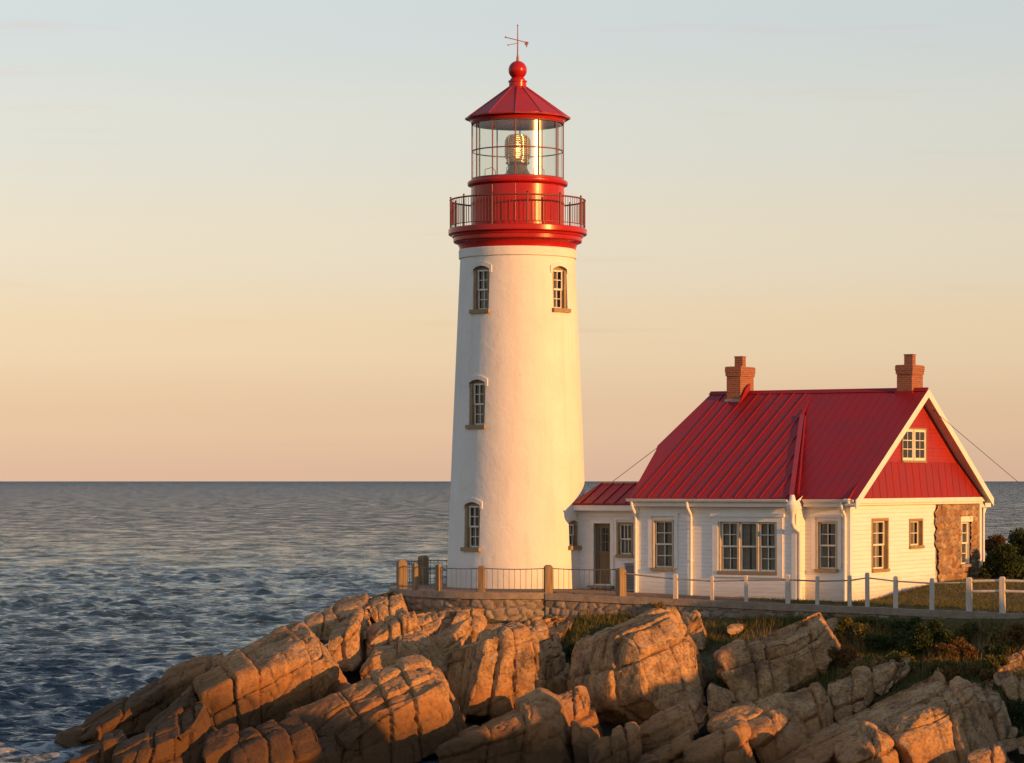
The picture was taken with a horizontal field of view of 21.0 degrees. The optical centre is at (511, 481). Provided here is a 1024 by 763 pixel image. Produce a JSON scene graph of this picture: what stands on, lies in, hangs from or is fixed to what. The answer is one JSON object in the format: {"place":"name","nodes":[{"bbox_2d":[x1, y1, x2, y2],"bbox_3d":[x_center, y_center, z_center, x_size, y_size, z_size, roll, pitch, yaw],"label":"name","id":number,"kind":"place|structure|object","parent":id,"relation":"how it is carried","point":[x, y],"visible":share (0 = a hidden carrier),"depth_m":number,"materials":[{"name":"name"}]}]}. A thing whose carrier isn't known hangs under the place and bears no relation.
{"place":"outdoors","nodes":[
{"label":"outdoors","id":0,"kind":"place"},
{"bbox_2d":[0,481,1023,762],"bbox_3d":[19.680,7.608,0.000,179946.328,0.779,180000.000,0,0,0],"label":"sea","id":1,"kind":"structure","parent":0,"point":[112,591],"depth_m":242.17,"materials":[{"name":"liquid"}]},
{"bbox_2d":[54,725,90,746],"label":"boulder","id":2,"kind":"object","parent":1,"relation":"in","point":[69,737],"visible":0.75,"depth_m":79.02,"materials":[{"name":"stone"}]},
{"bbox_2d":[0,0,1023,480],"label":"sky","id":3,"kind":"structure","parent":0,"point":[228,253],"materials":[{"name":"beige"}]},
{"bbox_2d":[326,579,1023,762],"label":"headland ground","id":4,"kind":"structure","parent":0,"point":[355,677],"depth_m":85.11,"materials":[{"name":"plant"}]},
{"bbox_2d":[62,729,126,762],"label":"boulder","id":5,"kind":"object","parent":4,"relation":"on","point":[101,751],"visible":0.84,"depth_m":74.36,"materials":[{"name":"stone"}]},
{"bbox_2d":[78,679,166,744],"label":"boulder","id":6,"kind":"object","parent":4,"relation":"on","point":[135,713],"visible":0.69,"depth_m":79.75,"materials":[{"name":"stone"}]},
{"bbox_2d":[112,701,217,762],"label":"boulder","id":7,"kind":"object","parent":4,"relation":"on","point":[176,737],"visible":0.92,"depth_m":74.00,"materials":[{"name":"stone"}]},
{"bbox_2d":[145,686,199,730],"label":"boulder","id":8,"kind":"object","parent":4,"relation":"on","point":[186,699],"visible":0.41,"depth_m":78.85,"materials":[{"name":"stone"}]},
{"bbox_2d":[158,653,223,707],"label":"boulder","id":9,"kind":"object","parent":4,"relation":"on","point":[177,679],"visible":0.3,"depth_m":81.51,"materials":[{"name":"stone"}]},
{"bbox_2d":[202,723,239,762],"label":"boulder","id":10,"kind":"object","parent":4,"relation":"on","point":[219,745],"visible":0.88,"depth_m":73.50,"materials":[{"name":"stone"}]},
{"bbox_2d":[193,623,346,730],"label":"boulder","id":11,"kind":"object","parent":4,"relation":"on","point":[278,674],"visible":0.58,"depth_m":78.61,"materials":[{"name":"stone"}]},
{"bbox_2d":[229,714,321,762],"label":"boulder","id":12,"kind":"object","parent":4,"relation":"on","point":[292,739],"visible":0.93,"depth_m":73.31,"materials":[{"name":"stone"}]},
{"bbox_2d":[304,607,338,644],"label":"boulder","id":13,"kind":"object","parent":4,"relation":"on","point":[322,625],"visible":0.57,"depth_m":87.09,"materials":[{"name":"stone"}]},
{"bbox_2d":[307,735,362,762],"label":"boulder","id":14,"kind":"object","parent":4,"relation":"on","point":[330,753],"visible":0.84,"depth_m":73.66,"materials":[{"name":"stone"}]},
{"bbox_2d":[333,682,351,692],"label":"boulder","id":15,"kind":"object","parent":4,"relation":"on","point":[342,686],"visible":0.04,"depth_m":79.64,"materials":[{"name":"stone"}]},
{"bbox_2d":[327,608,363,671],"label":"boulder","id":16,"kind":"object","parent":4,"relation":"on","point":[345,645],"visible":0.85,"depth_m":83.53,"materials":[{"name":"stone"}]},
{"bbox_2d":[346,606,372,639],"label":"boulder","id":17,"kind":"object","parent":4,"relation":"on","point":[366,620],"visible":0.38,"depth_m":87.06,"materials":[{"name":"stone"}]},
{"bbox_2d":[333,591,395,623],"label":"boulder","id":18,"kind":"object","parent":4,"relation":"on","point":[343,607],"visible":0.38,"depth_m":88.68,"materials":[{"name":"stone"}]},
{"bbox_2d":[286,654,466,762],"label":"boulder","id":19,"kind":"object","parent":4,"relation":"on","point":[405,709],"visible":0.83,"depth_m":75.10,"materials":[{"name":"stone"}]},
{"bbox_2d":[369,593,407,621],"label":"boulder","id":20,"kind":"object","parent":4,"relation":"on","point":[381,609],"visible":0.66,"depth_m":87.75,"materials":[{"name":"stone"}]},
{"bbox_2d":[365,607,421,659],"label":"boulder","id":21,"kind":"object","parent":4,"relation":"on","point":[389,629],"visible":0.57,"depth_m":83.95,"materials":[{"name":"stone"}]},
{"bbox_2d":[360,630,446,679],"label":"boulder","id":22,"kind":"object","parent":4,"relation":"on","point":[422,643],"visible":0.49,"depth_m":82.66,"materials":[{"name":"stone"}]},
{"bbox_2d":[422,617,444,636],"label":"boulder","id":23,"kind":"object","parent":4,"relation":"on","point":[432,628],"visible":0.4,"depth_m":85.32,"materials":[{"name":"stone"}]},
{"bbox_2d":[416,609,453,628],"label":"boulder","id":24,"kind":"object","parent":4,"relation":"on","point":[446,617],"visible":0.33,"depth_m":86.86,"materials":[{"name":"stone"}]},
{"bbox_2d":[432,616,471,660],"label":"boulder","id":25,"kind":"object","parent":4,"relation":"on","point":[450,638],"visible":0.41,"depth_m":84.27,"materials":[{"name":"stone"}]},
{"bbox_2d":[389,583,545,620],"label":"round terrace wall","id":26,"kind":"structure","parent":4,"relation":"on","point":[508,606],"depth_m":87.84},
{"bbox_2d":[396,555,626,595],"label":"terrace railing","id":27,"kind":"object","parent":26,"relation":"on","point":[420,573],"visible":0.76,"depth_m":88.42,"materials":[{"name":"brown wood"}]},
{"bbox_2d":[471,622,504,641],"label":"boulder","id":28,"kind":"object","parent":4,"relation":"on","point":[488,626],"visible":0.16,"depth_m":87.00,"materials":[{"name":"stone"}]},
{"bbox_2d":[451,608,486,635],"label":"boulder","id":29,"kind":"object","parent":28,"relation":"on","point":[479,622],"visible":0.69,"depth_m":86.44,"materials":[{"name":"stone"}]},
{"bbox_2d":[447,618,545,720],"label":"boulder","id":30,"kind":"object","parent":4,"relation":"on","point":[496,672],"visible":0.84,"depth_m":79.78,"materials":[{"name":"stone"}]},
{"bbox_2d":[434,687,573,762],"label":"boulder","id":31,"kind":"object","parent":4,"relation":"on","point":[534,726],"visible":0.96,"depth_m":73.08,"materials":[{"name":"stone"}]},
{"bbox_2d":[447,24,586,588],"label":"lighthouse","id":32,"kind":"object","parent":4,"relation":"on","point":[517,489],"visible":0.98,"depth_m":91.27,"materials":[{"name":"paint"}]},
{"bbox_2d":[460,498,482,551],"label":"window","id":33,"kind":"structure","parent":32,"relation":"in","point":[471,516],"depth_m":91.50,"materials":[{"name":"white glass"}]},
{"bbox_2d":[465,375,487,428],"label":"window","id":34,"kind":"structure","parent":32,"relation":"in","point":[476,394],"depth_m":91.59,"materials":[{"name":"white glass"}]},
{"bbox_2d":[469,261,491,313],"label":"window","id":35,"kind":"structure","parent":32,"relation":"in","point":[480,289],"depth_m":91.68,"materials":[{"name":"white glass"}]},
{"bbox_2d":[550,262,570,312],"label":"window","id":36,"kind":"structure","parent":32,"relation":"in","point":[560,275],"depth_m":91.86,"materials":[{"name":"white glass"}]},
{"bbox_2d":[568,521,581,549],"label":"window","id":37,"kind":"structure","parent":32,"relation":"in","point":[572,527],"depth_m":91.83,"materials":[{"name":"brown glass"}]},
{"bbox_2d":[524,616,573,641],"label":"boulder","id":38,"kind":"object","parent":4,"relation":"on","point":[541,628],"visible":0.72,"depth_m":86.37,"materials":[{"name":"stone"}]},
{"bbox_2d":[540,634,569,694],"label":"boulder","id":39,"kind":"object","parent":4,"relation":"on","point":[557,677],"visible":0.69,"depth_m":81.16,"materials":[{"name":"stone"}]},
{"bbox_2d":[563,643,575,662],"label":"shrub","id":40,"kind":"object","parent":4,"relation":"on","point":[568,650],"visible":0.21,"depth_m":84.39,"materials":[{"name":"green plant"}]},
{"bbox_2d":[558,685,603,737],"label":"boulder","id":41,"kind":"object","parent":4,"relation":"on","point":[577,703],"visible":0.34,"depth_m":76.81,"materials":[{"name":"stone"}]},
{"bbox_2d":[570,720,599,762],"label":"boulder","id":42,"kind":"object","parent":4,"relation":"on","point":[583,736],"visible":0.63,"depth_m":73.86,"materials":[{"name":"stone"}]},
{"bbox_2d":[572,481,638,589],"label":"entrance passage","id":43,"kind":"object","parent":4,"relation":"on","point":[606,523],"visible":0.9,"depth_m":91.50,"materials":[{"name":"white wood"}]},
{"bbox_2d":[587,520,614,588],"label":"door","id":44,"kind":"structure","parent":43,"relation":"in","point":[605,557],"depth_m":91.57,"materials":[{"name":"brown wood"}]},
{"bbox_2d":[613,517,633,557],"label":"window","id":45,"kind":"structure","parent":43,"relation":"in","point":[623,531],"depth_m":91.12,"materials":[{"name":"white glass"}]},
{"bbox_2d":[588,721,642,762],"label":"boulder","id":46,"kind":"object","parent":4,"relation":"on","point":[620,744],"visible":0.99,"depth_m":72.39,"materials":[{"name":"stone"}]},
{"bbox_2d":[623,563,633,590],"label":"utility cabinet","id":47,"kind":"object","parent":4,"relation":"on","point":[629,567],"visible":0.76,"depth_m":90.36,"materials":[{"name":"metal"}]},
{"bbox_2d":[567,605,708,725],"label":"boulder","id":48,"kind":"object","parent":4,"relation":"on","point":[640,669],"visible":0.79,"depth_m":78.29,"materials":[{"name":"stone"}]},
{"bbox_2d":[636,729,693,762],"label":"boulder","id":49,"kind":"object","parent":4,"relation":"on","point":[671,751],"visible":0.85,"depth_m":71.74,"materials":[{"name":"stone"}]},
{"bbox_2d":[639,694,706,753],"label":"boulder","id":50,"kind":"object","parent":4,"relation":"on","point":[661,727],"visible":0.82,"depth_m":75.93,"materials":[{"name":"stone"}]},
{"bbox_2d":[681,610,708,649],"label":"boulder","id":51,"kind":"object","parent":4,"relation":"on","point":[696,629],"visible":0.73,"depth_m":83.18,"materials":[{"name":"stone"}]},
{"bbox_2d":[682,714,756,762],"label":"boulder","id":52,"kind":"object","parent":4,"relation":"on","point":[728,742],"visible":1,"depth_m":71.06,"materials":[{"name":"stone"}]},
{"bbox_2d":[706,683,739,722],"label":"boulder","id":53,"kind":"object","parent":4,"relation":"on","point":[720,699],"visible":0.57,"depth_m":76.63,"materials":[{"name":"stone"}]},
{"bbox_2d":[727,624,743,634],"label":"stone","id":54,"kind":"object","parent":4,"relation":"on","point":[732,629],"visible":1,"depth_m":83.75,"materials":[{"name":"stone"}]},
{"bbox_2d":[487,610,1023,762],"bbox_3d":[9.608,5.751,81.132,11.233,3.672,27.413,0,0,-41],"label":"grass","id":55,"kind":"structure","parent":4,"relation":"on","point":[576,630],"depth_m":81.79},
{"bbox_2d":[707,693,810,762],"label":"boulder","id":56,"kind":"object","parent":4,"relation":"on","point":[779,730],"visible":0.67,"depth_m":72.96,"materials":[{"name":"stone"}]},
{"bbox_2d":[713,612,840,704],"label":"boulder","id":57,"kind":"object","parent":4,"relation":"on","point":[790,657],"visible":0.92,"depth_m":78.74,"materials":[{"name":"stone"}]},
{"bbox_2d":[545,593,1023,618],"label":"straight terrace wall","id":58,"kind":"structure","parent":4,"relation":"on","point":[561,604],"depth_m":85.48,"materials":[{"name":"stone"}]},
{"bbox_2d":[625,572,1023,612],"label":"post and rail fence","id":59,"kind":"object","parent":58,"relation":"on","point":[1002,591],"visible":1,"depth_m":83.89,"materials":[{"name":"white wood"}]},
{"bbox_2d":[783,682,834,733],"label":"boulder","id":60,"kind":"object","parent":4,"relation":"on","point":[811,707],"visible":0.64,"depth_m":74.45,"materials":[{"name":"stone"}]},
{"bbox_2d":[626,354,993,601],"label":"keepers house","id":61,"kind":"structure","parent":4,"relation":"on","point":[740,478],"depth_m":89.77,"materials":[{"name":"white wood"}]},
{"bbox_2d":[647,512,678,570],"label":"window","id":62,"kind":"structure","parent":61,"relation":"in","point":[662,533],"depth_m":89.64,"materials":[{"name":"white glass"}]},
{"bbox_2d":[722,522,742,570],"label":"window","id":63,"kind":"structure","parent":61,"relation":"in","point":[729,529],"depth_m":88.47,"materials":[{"name":"white glass"}]},
{"bbox_2d":[740,522,755,570],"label":"window","id":64,"kind":"structure","parent":61,"relation":"in","point":[748,550],"depth_m":88.14,"materials":[{"name":"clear glass"}]},
{"bbox_2d":[760,522,774,570],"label":"window","id":65,"kind":"structure","parent":61,"relation":"in","point":[767,529],"depth_m":87.78,"materials":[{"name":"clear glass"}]},
{"bbox_2d":[811,514,841,571],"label":"window","id":66,"kind":"structure","parent":61,"relation":"in","point":[824,533],"depth_m":87.44,"materials":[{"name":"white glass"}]},
{"bbox_2d":[871,518,889,572],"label":"window","id":67,"kind":"structure","parent":61,"relation":"in","point":[879,526],"depth_m":89.38,"materials":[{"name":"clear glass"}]},
{"bbox_2d":[903,429,913,459],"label":"window","id":68,"kind":"structure","parent":61,"relation":"in","point":[909,430],"depth_m":91.14,"materials":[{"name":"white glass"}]},
{"bbox_2d":[901,428,926,462],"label":"gable window frame","id":69,"kind":"structure","parent":61,"relation":"in","point":[905,461],"depth_m":91.14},
{"bbox_2d":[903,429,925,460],"bbox_3d":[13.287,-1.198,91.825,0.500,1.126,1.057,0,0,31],"label":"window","id":70,"kind":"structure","parent":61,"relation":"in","point":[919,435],"depth_m":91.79,"materials":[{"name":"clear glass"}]},
{"bbox_2d":[909,518,924,548],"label":"window","id":71,"kind":"structure","parent":61,"relation":"in","point":[916,524],"depth_m":91.83,"materials":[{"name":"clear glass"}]},
{"bbox_2d":[959,516,973,567],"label":"window","id":72,"kind":"structure","parent":61,"relation":"in","point":[965,519],"depth_m":95.38,"materials":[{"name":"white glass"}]},
{"bbox_2d":[793,742,837,762],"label":"boulder","id":73,"kind":"object","parent":4,"relation":"on","point":[824,754],"visible":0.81,"depth_m":69.88,"materials":[{"name":"stone"}]},
{"bbox_2d":[826,618,838,632],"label":"stone","id":74,"kind":"object","parent":4,"relation":"on","point":[831,623],"visible":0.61,"depth_m":82.94,"materials":[{"name":"stone"}]},
{"bbox_2d":[827,644,862,667],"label":"shrub","id":75,"kind":"object","parent":4,"relation":"on","point":[849,655],"visible":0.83,"depth_m":79.43,"materials":[{"name":"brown plant"}]},
{"bbox_2d":[827,666,875,722],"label":"boulder","id":76,"kind":"object","parent":4,"relation":"on","point":[853,693],"visible":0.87,"depth_m":76.00,"materials":[{"name":"stone"}]},
{"bbox_2d":[833,614,875,644],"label":"shrub","id":77,"kind":"object","parent":4,"relation":"on","point":[844,627],"visible":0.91,"depth_m":81.60,"materials":[{"name":"green plant"}]},
{"bbox_2d":[773,667,944,762],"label":"boulder","id":78,"kind":"object","parent":4,"relation":"on","point":[877,713],"visible":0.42,"depth_m":73.32,"materials":[{"name":"stone"}]},
{"bbox_2d":[833,721,899,762],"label":"boulder","id":79,"kind":"object","parent":4,"relation":"on","point":[868,742],"visible":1,"depth_m":69.09,"materials":[{"name":"stone"}]},
{"bbox_2d":[846,656,886,673],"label":"shrub","id":80,"kind":"object","parent":4,"relation":"on","point":[874,662],"visible":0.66,"depth_m":78.67,"materials":[{"name":"green plant"}]},
{"bbox_2d":[855,614,888,630],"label":"shrub","id":81,"kind":"object","parent":4,"relation":"on","point":[863,619],"visible":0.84,"depth_m":82.66,"materials":[{"name":"green plant"}]},
{"bbox_2d":[864,628,906,652],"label":"shrub","id":82,"kind":"object","parent":4,"relation":"on","point":[897,636],"visible":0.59,"depth_m":80.60,"materials":[{"name":"green plant"}]},
{"bbox_2d":[872,657,910,695],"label":"boulder","id":83,"kind":"object","parent":4,"relation":"on","point":[885,674],"visible":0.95,"depth_m":77.67,"materials":[{"name":"stone"}]},
{"bbox_2d":[884,650,925,675],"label":"shrub","id":84,"kind":"object","parent":4,"relation":"on","point":[900,657],"visible":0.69,"depth_m":78.91,"materials":[{"name":"green plant"}]},
{"bbox_2d":[888,616,927,633],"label":"shrub","id":85,"kind":"object","parent":4,"relation":"on","point":[907,625],"visible":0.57,"depth_m":81.78,"materials":[{"name":"green plant"}]},
{"bbox_2d":[895,619,958,655],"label":"shrub","id":86,"kind":"object","parent":4,"relation":"on","point":[919,636],"visible":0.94,"depth_m":79.61,"materials":[{"name":"green plant"}]},
{"bbox_2d":[883,676,997,762],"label":"boulder","id":87,"kind":"object","parent":4,"relation":"on","point":[950,723],"visible":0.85,"depth_m":69.87,"materials":[{"name":"stone"}]},
{"bbox_2d":[1001,738,1017,752],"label":"stone","id":88,"kind":"object","parent":87,"relation":"on","point":[1010,744],"visible":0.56,"depth_m":70.86,"materials":[{"name":"stone"}]},
{"bbox_2d":[927,657,958,673],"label":"shrub","id":89,"kind":"object","parent":4,"relation":"on","point":[935,664],"visible":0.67,"depth_m":77.84,"materials":[{"name":"green plant"}]},
{"bbox_2d":[932,636,981,659],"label":"shrub","id":90,"kind":"object","parent":4,"relation":"on","point":[969,650],"visible":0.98,"depth_m":78.89,"materials":[{"name":"brown plant"}]},
{"bbox_2d":[942,665,994,682],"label":"shrub","id":91,"kind":"object","parent":4,"relation":"on","point":[951,672],"visible":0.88,"depth_m":77.09,"materials":[{"name":"green plant"}]},
{"bbox_2d":[954,620,1002,643],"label":"shrub","id":92,"kind":"object","parent":4,"relation":"on","point":[969,628],"visible":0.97,"depth_m":80.31,"materials":[{"name":"green plant"}]},
{"bbox_2d":[971,680,993,690],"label":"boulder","id":93,"kind":"object","parent":4,"relation":"on","point":[979,688],"visible":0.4,"depth_m":76.52,"materials":[{"name":"stone"}]},
{"bbox_2d":[967,741,1009,762],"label":"boulder","id":94,"kind":"object","parent":4,"relation":"on","point":[995,752],"visible":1,"depth_m":68.58,"materials":[{"name":"stone"}]},
{"bbox_2d":[974,690,1011,740],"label":"boulder","id":95,"kind":"object","parent":4,"relation":"on","point":[994,706],"visible":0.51,"depth_m":71.64,"materials":[{"name":"stone"}]},
{"bbox_2d":[1007,726,1017,738],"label":"stone","id":96,"kind":"object","parent":95,"relation":"on","point":[1013,731],"visible":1,"depth_m":71.91,"materials":[{"name":"stone"}]},
{"bbox_2d":[979,654,1008,671],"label":"shrub","id":97,"kind":"object","parent":4,"relation":"on","point":[993,661],"visible":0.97,"depth_m":77.32,"materials":[{"name":"green plant"}]},
{"bbox_2d":[985,534,1007,562],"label":"shrub","id":98,"kind":"object","parent":4,"relation":"on","point":[993,543],"visible":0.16,"depth_m":99.35,"materials":[{"name":"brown plant"}]},
{"bbox_2d":[982,641,1014,656],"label":"shrub","id":99,"kind":"object","parent":4,"relation":"on","point":[1004,648],"visible":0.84,"depth_m":78.78,"materials":[{"name":"green plant"}]},
{"bbox_2d":[977,543,1023,579],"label":"shrub","id":100,"kind":"object","parent":4,"relation":"on","point":[1010,564],"visible":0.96,"depth_m":94.75,"materials":[{"name":"green plant"}]},
{"bbox_2d":[993,671,1012,686],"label":"stone","id":101,"kind":"object","parent":4,"relation":"on","point":[999,679],"visible":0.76,"depth_m":76.51,"materials":[{"name":"stone"}]},
{"bbox_2d":[987,650,1023,682],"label":"boulder","id":102,"kind":"object","parent":4,"relation":"on","point":[1014,660],"visible":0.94,"depth_m":77.39,"materials":[{"name":"stone"}]},
{"bbox_2d":[997,622,1023,649],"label":"shrub","id":103,"kind":"object","parent":4,"relation":"on","point":[1014,632],"visible":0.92,"depth_m":79.24,"materials":[{"name":"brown plant"}]},
{"bbox_2d":[1002,676,1023,700],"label":"boulder","id":104,"kind":"object","parent":4,"relation":"on","point":[1013,687],"visible":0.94,"depth_m":75.10,"materials":[{"name":"stone"}]},
{"bbox_2d":[1003,527,1023,561],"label":"shrub","id":105,"kind":"object","parent":4,"relation":"on","point":[1016,538],"visible":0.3,"depth_m":97.70,"materials":[{"name":"green plant"}]},
{"bbox_2d":[1005,698,1023,729],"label":"shrub","id":106,"kind":"object","parent":4,"relation":"on","point":[1014,713],"visible":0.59,"depth_m":72.95,"materials":[{"name":"green plant"}]},
{"bbox_2d":[1017,736,1023,753],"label":"stone","id":107,"kind":"object","parent":4,"relation":"on","point":[1020,742],"visible":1,"depth_m":70.32,"materials":[{"name":"stone"}]},
{"bbox_2d":[577,607,1023,679],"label":"dry grass","id":108,"kind":"structure","parent":0,"point":[877,632],"depth_m":80.46,"materials":[{"name":"plant"}]},
{"bbox_2d":[736,575,1023,612],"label":"yard grass","id":109,"kind":"structure","parent":0,"point":[982,607],"depth_m":86.79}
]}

